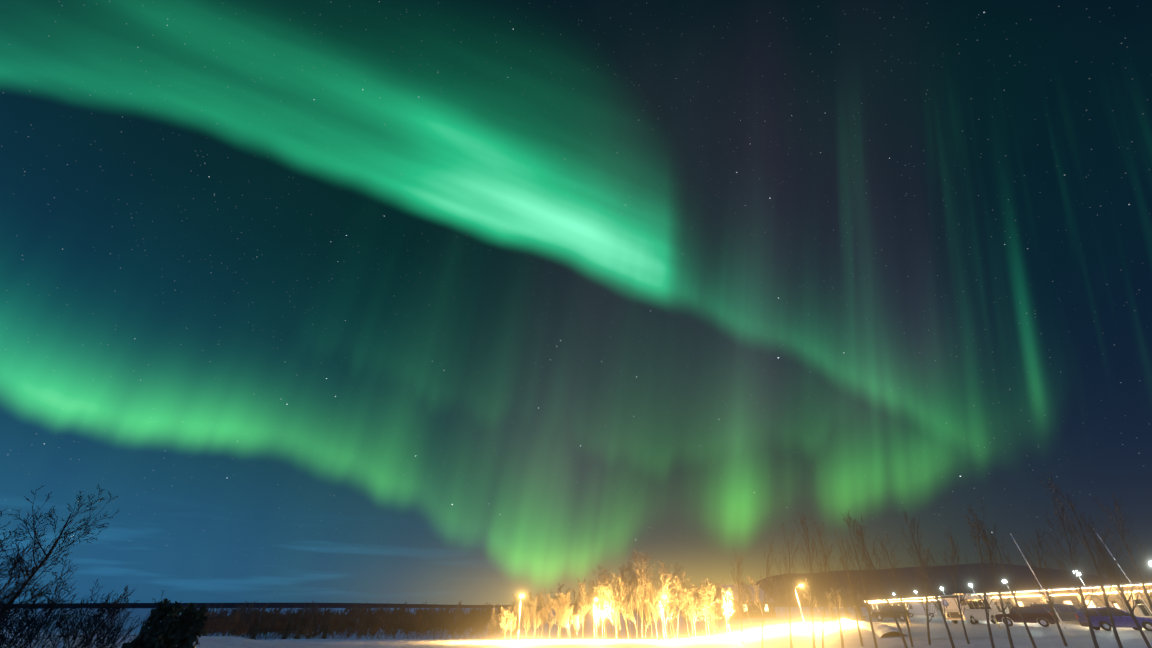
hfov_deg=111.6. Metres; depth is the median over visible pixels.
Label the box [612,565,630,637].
grove tree
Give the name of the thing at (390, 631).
field shrub
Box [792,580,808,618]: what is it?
grove tree
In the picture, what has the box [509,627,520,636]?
field shrub
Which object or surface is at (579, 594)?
grove tree
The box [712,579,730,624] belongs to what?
grove tree
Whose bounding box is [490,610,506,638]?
field shrub
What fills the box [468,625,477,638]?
field shrub
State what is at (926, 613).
young tree
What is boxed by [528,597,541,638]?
grove tree
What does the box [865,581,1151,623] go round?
hotel building
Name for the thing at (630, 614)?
grove tree
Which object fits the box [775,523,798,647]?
young tree
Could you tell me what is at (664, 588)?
grove tree
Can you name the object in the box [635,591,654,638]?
grove tree
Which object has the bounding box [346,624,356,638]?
field shrub
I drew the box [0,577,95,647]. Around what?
bank shrub
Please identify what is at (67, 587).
bank shrub
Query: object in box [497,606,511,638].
grove tree
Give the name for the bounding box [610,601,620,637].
grove tree
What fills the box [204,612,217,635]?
field shrub
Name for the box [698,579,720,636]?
grove tree
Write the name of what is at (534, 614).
grove tree
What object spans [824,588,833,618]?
grove tree
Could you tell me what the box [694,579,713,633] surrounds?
grove tree
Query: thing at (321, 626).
field shrub
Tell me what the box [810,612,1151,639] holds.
fence
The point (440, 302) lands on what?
sky
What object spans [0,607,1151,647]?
snow ground
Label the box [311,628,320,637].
field shrub
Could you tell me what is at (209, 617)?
field shrub
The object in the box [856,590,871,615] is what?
grove tree
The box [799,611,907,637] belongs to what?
ploughed snow ridge
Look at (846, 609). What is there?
dark spruce
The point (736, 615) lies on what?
house
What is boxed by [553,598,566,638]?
grove tree
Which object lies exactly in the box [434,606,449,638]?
field shrub
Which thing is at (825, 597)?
young tree
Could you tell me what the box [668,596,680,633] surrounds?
grove tree
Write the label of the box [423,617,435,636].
field shrub
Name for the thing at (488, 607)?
scrub belt
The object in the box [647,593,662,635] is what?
grove tree
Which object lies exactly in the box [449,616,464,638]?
field shrub
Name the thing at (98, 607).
bank shrub
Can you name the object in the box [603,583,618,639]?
grove tree
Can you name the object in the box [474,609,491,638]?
field shrub
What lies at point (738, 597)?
grove tree
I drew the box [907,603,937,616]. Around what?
white van
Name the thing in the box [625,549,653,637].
grove tree
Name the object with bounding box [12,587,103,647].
bank shrub
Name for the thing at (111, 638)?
bank shrub
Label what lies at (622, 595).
grove tree
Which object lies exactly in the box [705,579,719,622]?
grove tree
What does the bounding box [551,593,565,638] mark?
grove tree
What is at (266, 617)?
field shrub
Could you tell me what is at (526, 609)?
grove tree
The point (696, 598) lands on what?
grove tree
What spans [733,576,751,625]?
grove tree
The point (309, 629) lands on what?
field shrub
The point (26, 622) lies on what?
bank shrub
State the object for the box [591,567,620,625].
grove tree
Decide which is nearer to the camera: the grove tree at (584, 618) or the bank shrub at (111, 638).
the bank shrub at (111, 638)
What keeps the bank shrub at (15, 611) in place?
on the snow ground
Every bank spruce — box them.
[121,598,171,647]
[143,601,183,647]
[163,602,196,647]
[176,605,207,647]
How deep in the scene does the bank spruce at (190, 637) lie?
10.02 m
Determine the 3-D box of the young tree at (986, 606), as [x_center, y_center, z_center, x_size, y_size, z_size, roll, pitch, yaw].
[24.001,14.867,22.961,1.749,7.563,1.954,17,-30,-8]
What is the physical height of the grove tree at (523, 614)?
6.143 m
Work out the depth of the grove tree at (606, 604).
57.30 m
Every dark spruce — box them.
[826,598,836,619]
[840,594,854,619]
[854,597,866,619]
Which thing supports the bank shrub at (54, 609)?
on the snow ground
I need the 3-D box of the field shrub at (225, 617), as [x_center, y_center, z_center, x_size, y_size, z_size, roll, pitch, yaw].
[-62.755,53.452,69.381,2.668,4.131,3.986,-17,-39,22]
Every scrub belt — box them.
[165,603,517,637]
[176,600,510,627]
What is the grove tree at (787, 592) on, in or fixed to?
on the snow ground
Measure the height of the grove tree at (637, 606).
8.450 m
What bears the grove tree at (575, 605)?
on the snow ground
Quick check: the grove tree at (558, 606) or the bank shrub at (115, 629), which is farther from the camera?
the grove tree at (558, 606)
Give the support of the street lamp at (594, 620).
on the snow ground
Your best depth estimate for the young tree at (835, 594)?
26.89 m
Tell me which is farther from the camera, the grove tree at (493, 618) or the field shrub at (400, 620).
the field shrub at (400, 620)
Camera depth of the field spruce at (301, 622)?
68.43 m
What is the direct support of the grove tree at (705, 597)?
on the snow ground
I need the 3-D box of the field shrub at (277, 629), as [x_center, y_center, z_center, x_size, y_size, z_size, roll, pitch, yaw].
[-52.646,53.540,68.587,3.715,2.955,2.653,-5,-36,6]
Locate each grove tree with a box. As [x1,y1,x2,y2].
[487,605,497,638]
[494,612,502,636]
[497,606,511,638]
[500,605,509,632]
[506,602,514,637]
[507,611,516,631]
[509,594,522,635]
[512,598,529,637]
[512,601,524,634]
[513,603,524,638]
[521,592,532,638]
[522,605,531,639]
[524,592,531,637]
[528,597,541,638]
[530,595,541,639]
[531,594,544,638]
[536,593,547,638]
[539,588,551,638]
[543,600,555,639]
[549,583,570,637]
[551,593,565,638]
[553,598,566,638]
[555,594,567,639]
[559,592,570,639]
[559,605,574,631]
[569,589,577,636]
[571,592,579,637]
[571,596,580,629]
[572,577,592,637]
[572,611,579,633]
[576,582,591,639]
[581,593,590,637]
[583,583,607,639]
[586,579,599,637]
[586,585,597,620]
[589,566,615,637]
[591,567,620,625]
[593,603,602,639]
[595,580,609,638]
[596,568,617,637]
[597,580,613,638]
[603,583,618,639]
[605,575,622,630]
[609,572,623,637]
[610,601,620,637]
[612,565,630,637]
[612,574,635,639]
[614,564,630,637]
[616,576,632,636]
[621,573,648,638]
[621,593,637,639]
[624,551,654,637]
[624,578,645,638]
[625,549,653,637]
[626,573,638,637]
[628,577,652,630]
[632,568,664,639]
[633,557,650,639]
[633,557,655,638]
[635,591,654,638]
[639,575,660,639]
[643,600,656,639]
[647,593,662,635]
[651,572,662,634]
[652,571,671,639]
[653,565,677,635]
[654,561,681,637]
[658,571,681,638]
[661,591,675,637]
[663,575,696,639]
[665,562,690,626]
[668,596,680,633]
[675,572,689,637]
[676,592,687,635]
[681,575,700,635]
[681,593,698,638]
[682,590,691,634]
[684,588,703,639]
[688,584,705,630]
[691,586,703,634]
[693,585,715,637]
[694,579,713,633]
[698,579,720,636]
[700,581,717,634]
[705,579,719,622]
[707,602,720,638]
[710,610,719,634]
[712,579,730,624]
[720,587,734,634]
[723,584,732,619]
[732,583,748,610]
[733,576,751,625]
[742,581,755,615]
[746,576,767,624]
[760,577,774,618]
[767,576,781,617]
[778,577,793,608]
[784,575,799,618]
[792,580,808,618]
[798,577,816,619]
[800,578,822,618]
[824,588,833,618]
[826,588,844,616]
[835,588,851,616]
[842,586,855,618]
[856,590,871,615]
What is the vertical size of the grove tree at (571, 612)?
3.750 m
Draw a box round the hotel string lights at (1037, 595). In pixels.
[871,584,1150,602]
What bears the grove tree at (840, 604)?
on the snow ground
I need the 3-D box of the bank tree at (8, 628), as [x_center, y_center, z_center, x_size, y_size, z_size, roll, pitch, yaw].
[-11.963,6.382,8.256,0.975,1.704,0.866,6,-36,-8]
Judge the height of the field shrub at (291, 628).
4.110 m
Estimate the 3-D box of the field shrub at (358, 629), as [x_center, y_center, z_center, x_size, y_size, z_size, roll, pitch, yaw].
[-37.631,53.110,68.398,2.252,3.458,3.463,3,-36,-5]
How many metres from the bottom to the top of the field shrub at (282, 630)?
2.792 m
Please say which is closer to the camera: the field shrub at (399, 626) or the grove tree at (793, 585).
the grove tree at (793, 585)
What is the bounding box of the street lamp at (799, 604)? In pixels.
[795,584,804,625]
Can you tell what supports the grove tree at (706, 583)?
on the snow ground
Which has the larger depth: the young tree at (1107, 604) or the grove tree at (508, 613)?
the grove tree at (508, 613)
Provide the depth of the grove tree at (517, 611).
52.89 m
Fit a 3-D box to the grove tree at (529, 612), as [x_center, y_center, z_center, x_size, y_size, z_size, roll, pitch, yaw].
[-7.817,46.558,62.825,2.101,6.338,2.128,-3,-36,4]
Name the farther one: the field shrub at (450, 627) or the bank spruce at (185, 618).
the field shrub at (450, 627)
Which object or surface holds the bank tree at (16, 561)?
on the snow ground
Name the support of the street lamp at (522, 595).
on the snow ground
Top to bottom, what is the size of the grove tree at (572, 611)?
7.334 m
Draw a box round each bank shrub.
[0,564,43,620]
[0,569,76,647]
[0,575,44,641]
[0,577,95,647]
[0,594,47,647]
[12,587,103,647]
[24,573,78,647]
[42,580,128,647]
[54,588,149,647]
[72,595,149,647]
[79,590,165,647]
[91,595,137,647]
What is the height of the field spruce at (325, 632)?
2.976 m
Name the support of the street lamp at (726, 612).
on the snow ground
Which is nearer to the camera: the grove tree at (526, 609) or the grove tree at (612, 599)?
the grove tree at (526, 609)
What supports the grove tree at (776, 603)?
on the snow ground
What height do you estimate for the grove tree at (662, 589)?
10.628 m
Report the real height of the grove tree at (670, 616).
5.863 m
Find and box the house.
[713,583,776,619]
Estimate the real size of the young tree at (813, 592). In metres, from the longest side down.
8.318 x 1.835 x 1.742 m
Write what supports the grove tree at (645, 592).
on the snow ground
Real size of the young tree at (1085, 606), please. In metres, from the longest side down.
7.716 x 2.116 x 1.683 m
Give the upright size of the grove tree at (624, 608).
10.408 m
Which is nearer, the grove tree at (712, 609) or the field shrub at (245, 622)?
the grove tree at (712, 609)
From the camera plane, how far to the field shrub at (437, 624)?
87.73 m
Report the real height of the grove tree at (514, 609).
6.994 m
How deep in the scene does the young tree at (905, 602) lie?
27.20 m
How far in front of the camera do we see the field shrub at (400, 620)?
82.35 m
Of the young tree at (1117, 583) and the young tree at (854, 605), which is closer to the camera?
the young tree at (1117, 583)
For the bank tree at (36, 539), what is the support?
on the snow ground
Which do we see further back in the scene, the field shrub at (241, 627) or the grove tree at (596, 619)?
the field shrub at (241, 627)
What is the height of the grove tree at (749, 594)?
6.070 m
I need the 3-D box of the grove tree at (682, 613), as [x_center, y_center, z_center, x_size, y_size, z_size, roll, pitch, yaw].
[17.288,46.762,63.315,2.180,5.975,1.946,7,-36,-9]
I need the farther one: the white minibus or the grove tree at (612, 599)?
the grove tree at (612, 599)
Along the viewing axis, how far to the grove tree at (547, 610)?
51.97 m
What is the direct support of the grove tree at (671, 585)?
on the snow ground
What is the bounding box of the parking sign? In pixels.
[940,600,954,625]
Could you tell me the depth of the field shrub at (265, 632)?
76.86 m
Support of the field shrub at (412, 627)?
on the snow ground
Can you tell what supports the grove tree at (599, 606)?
on the snow ground
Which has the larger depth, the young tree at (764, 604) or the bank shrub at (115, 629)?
the young tree at (764, 604)
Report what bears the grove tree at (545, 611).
on the snow ground
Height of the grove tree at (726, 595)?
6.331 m
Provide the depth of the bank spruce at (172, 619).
9.62 m
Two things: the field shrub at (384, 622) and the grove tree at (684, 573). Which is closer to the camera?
the grove tree at (684, 573)
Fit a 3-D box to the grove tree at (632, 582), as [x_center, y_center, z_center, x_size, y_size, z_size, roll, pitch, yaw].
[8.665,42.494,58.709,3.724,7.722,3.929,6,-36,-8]
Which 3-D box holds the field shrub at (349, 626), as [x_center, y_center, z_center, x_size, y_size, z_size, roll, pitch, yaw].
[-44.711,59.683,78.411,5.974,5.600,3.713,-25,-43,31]
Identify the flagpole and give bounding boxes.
[1010,533,1066,628]
[1091,525,1151,613]
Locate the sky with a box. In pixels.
[0,0,1151,604]
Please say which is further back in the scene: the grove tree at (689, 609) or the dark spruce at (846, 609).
the dark spruce at (846, 609)
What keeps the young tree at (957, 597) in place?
on the snow ground
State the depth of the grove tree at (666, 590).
62.04 m
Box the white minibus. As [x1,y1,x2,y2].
[939,593,1002,623]
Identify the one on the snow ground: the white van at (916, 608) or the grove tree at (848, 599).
the grove tree at (848, 599)
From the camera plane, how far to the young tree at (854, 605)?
29.27 m
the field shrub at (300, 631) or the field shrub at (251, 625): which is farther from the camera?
the field shrub at (251, 625)
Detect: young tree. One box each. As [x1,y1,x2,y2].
[730,551,747,643]
[754,541,776,647]
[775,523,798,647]
[795,513,824,647]
[809,511,854,647]
[817,539,836,647]
[836,533,863,645]
[839,511,878,647]
[842,512,907,647]
[879,534,913,646]
[899,510,954,647]
[911,545,938,644]
[941,527,971,643]
[963,508,998,647]
[967,497,1015,647]
[975,518,1036,647]
[1019,529,1067,645]
[1035,473,1122,647]
[1039,491,1100,647]
[1073,512,1151,647]
[1094,494,1151,609]
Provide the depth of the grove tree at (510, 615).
73.41 m
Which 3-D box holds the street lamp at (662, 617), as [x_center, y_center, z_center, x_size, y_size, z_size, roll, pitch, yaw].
[10.512,34.831,46.190,0.316,4.635,1.843,6,-36,-8]
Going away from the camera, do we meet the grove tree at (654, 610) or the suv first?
the grove tree at (654, 610)
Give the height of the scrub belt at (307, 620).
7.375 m
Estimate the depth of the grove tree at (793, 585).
72.06 m
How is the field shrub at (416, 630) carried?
on the snow ground
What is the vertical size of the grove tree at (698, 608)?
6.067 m
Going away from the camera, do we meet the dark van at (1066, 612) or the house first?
the dark van at (1066, 612)
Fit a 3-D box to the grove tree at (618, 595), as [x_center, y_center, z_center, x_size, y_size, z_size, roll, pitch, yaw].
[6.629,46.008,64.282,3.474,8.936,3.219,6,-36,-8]
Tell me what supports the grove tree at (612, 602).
on the snow ground
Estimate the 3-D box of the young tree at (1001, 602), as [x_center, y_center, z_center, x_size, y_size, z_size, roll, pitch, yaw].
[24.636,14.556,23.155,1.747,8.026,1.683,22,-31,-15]
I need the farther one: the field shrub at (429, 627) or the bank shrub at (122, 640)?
the field shrub at (429, 627)
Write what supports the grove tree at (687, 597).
on the snow ground
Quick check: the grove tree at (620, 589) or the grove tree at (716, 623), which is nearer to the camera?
the grove tree at (716, 623)
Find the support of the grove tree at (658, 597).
on the snow ground
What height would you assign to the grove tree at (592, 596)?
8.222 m
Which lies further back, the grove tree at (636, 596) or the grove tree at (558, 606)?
the grove tree at (636, 596)
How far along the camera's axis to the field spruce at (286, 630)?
67.53 m
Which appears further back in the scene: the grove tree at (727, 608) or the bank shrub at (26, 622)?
the grove tree at (727, 608)
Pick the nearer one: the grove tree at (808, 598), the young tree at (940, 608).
the young tree at (940, 608)
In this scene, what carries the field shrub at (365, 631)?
on the snow ground
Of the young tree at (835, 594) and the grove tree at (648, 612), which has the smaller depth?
the young tree at (835, 594)
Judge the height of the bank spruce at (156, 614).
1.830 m
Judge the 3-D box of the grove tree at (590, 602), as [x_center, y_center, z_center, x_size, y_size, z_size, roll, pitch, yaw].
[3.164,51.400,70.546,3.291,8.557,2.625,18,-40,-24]
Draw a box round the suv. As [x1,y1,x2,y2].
[871,606,909,620]
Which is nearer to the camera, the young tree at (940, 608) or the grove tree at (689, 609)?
the young tree at (940, 608)
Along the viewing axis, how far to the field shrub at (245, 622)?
68.25 m
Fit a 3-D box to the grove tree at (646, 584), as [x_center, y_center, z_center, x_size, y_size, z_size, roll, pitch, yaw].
[11.242,43.897,63.205,3.818,11.134,4.972,20,-40,-25]
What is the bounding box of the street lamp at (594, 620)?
[593,598,597,639]
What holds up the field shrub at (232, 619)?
on the snow ground
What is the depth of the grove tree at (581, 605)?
48.02 m
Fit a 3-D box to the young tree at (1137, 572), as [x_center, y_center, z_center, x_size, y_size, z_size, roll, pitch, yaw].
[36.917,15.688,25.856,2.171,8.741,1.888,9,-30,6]
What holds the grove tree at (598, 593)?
on the snow ground
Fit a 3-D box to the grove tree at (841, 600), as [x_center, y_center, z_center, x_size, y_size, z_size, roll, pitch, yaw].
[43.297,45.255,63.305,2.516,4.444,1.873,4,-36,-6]
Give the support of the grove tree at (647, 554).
on the snow ground
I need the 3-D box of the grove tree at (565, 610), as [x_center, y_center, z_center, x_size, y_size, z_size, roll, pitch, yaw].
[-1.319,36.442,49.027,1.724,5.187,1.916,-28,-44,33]
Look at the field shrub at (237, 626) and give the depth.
72.16 m
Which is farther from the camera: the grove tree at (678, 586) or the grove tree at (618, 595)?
the grove tree at (618, 595)
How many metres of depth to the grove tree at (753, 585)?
59.87 m
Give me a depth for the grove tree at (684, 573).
53.87 m
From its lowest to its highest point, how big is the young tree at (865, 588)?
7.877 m
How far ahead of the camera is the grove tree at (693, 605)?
47.27 m
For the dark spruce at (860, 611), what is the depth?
61.01 m
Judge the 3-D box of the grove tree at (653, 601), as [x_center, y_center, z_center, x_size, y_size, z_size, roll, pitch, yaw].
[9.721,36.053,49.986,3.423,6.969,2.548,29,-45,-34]
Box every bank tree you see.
[0,484,119,615]
[0,508,71,601]
[0,578,48,647]
[78,584,139,647]
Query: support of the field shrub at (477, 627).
on the snow ground
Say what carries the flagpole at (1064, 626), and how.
on the snow ground
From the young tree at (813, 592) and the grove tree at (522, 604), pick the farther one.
the grove tree at (522, 604)
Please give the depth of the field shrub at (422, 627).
71.64 m
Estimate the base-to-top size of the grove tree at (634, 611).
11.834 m
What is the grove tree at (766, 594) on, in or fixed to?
on the snow ground
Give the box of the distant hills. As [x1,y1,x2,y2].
[0,563,1129,608]
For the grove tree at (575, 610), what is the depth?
63.94 m
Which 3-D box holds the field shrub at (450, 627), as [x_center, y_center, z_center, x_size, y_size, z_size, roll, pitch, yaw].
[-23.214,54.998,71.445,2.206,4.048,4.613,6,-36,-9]
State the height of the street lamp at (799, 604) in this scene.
4.635 m
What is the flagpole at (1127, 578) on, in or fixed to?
on the snow ground
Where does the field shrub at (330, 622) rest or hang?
on the snow ground
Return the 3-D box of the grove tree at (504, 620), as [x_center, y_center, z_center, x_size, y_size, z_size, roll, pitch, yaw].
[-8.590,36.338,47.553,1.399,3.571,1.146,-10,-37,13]
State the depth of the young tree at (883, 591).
25.01 m
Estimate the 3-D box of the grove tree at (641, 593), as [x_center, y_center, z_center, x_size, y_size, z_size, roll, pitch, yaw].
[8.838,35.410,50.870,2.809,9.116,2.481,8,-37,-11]
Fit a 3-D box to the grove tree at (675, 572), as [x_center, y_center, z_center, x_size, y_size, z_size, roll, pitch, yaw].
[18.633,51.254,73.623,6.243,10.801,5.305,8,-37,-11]
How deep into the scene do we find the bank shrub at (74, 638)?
9.05 m
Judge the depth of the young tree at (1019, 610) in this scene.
23.71 m
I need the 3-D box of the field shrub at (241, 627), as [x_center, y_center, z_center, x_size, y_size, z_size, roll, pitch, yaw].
[-52.462,47.831,61.060,2.158,2.513,1.725,-13,-38,17]
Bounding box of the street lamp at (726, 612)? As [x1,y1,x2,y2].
[723,592,730,634]
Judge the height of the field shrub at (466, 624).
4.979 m
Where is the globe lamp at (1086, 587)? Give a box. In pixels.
[1073,571,1098,606]
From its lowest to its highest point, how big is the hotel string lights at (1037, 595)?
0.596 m
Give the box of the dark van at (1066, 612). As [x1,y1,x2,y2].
[1030,604,1078,623]
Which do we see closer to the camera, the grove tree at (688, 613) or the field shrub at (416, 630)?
the grove tree at (688, 613)
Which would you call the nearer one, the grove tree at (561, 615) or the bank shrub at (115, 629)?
the bank shrub at (115, 629)
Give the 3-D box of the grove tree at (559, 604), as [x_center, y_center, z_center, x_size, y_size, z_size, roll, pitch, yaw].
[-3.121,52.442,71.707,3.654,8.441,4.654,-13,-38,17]
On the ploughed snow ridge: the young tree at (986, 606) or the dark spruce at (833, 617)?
the dark spruce at (833, 617)
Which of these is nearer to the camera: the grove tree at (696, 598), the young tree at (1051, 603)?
the young tree at (1051, 603)
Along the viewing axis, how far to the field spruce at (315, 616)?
69.10 m
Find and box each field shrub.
[203,611,218,629]
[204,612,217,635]
[212,612,240,635]
[218,609,243,635]
[221,612,242,635]
[232,620,246,635]
[234,622,248,636]
[247,615,264,637]
[259,609,286,638]
[259,622,269,639]
[265,619,290,638]
[278,622,290,636]
[285,616,300,638]
[295,624,305,638]
[303,621,314,638]
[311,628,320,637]
[316,620,331,638]
[326,612,351,638]
[339,608,359,638]
[341,605,365,638]
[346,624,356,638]
[354,616,370,638]
[362,620,379,638]
[372,609,391,638]
[384,609,412,638]
[384,621,396,638]
[389,620,404,638]
[403,619,413,638]
[405,611,422,638]
[408,610,423,636]
[415,616,422,638]
[416,614,428,637]
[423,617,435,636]
[430,612,447,638]
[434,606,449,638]
[444,614,454,637]
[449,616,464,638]
[459,614,472,638]
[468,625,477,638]
[473,618,481,638]
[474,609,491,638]
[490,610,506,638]
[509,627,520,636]
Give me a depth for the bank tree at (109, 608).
9.21 m
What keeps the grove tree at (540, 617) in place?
on the snow ground
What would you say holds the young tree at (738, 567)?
on the snow ground
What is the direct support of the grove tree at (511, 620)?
on the snow ground
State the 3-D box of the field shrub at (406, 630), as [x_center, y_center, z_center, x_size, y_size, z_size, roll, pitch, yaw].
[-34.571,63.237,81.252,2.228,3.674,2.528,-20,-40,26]
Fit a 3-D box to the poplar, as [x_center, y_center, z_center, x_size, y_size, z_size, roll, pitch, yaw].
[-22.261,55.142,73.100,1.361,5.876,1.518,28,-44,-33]
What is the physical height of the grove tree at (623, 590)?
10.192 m
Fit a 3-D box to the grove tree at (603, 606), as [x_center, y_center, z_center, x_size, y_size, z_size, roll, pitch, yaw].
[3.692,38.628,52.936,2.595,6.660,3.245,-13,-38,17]
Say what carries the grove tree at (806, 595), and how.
on the snow ground
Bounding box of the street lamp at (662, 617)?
[660,595,665,640]
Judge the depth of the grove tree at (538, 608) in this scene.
58.91 m
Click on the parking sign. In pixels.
(945, 601)
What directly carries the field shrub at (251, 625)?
on the snow ground
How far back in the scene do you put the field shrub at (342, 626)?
70.86 m
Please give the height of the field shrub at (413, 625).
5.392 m
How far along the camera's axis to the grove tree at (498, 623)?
67.53 m
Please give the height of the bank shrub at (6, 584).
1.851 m
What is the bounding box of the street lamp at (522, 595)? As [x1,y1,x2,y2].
[517,594,523,640]

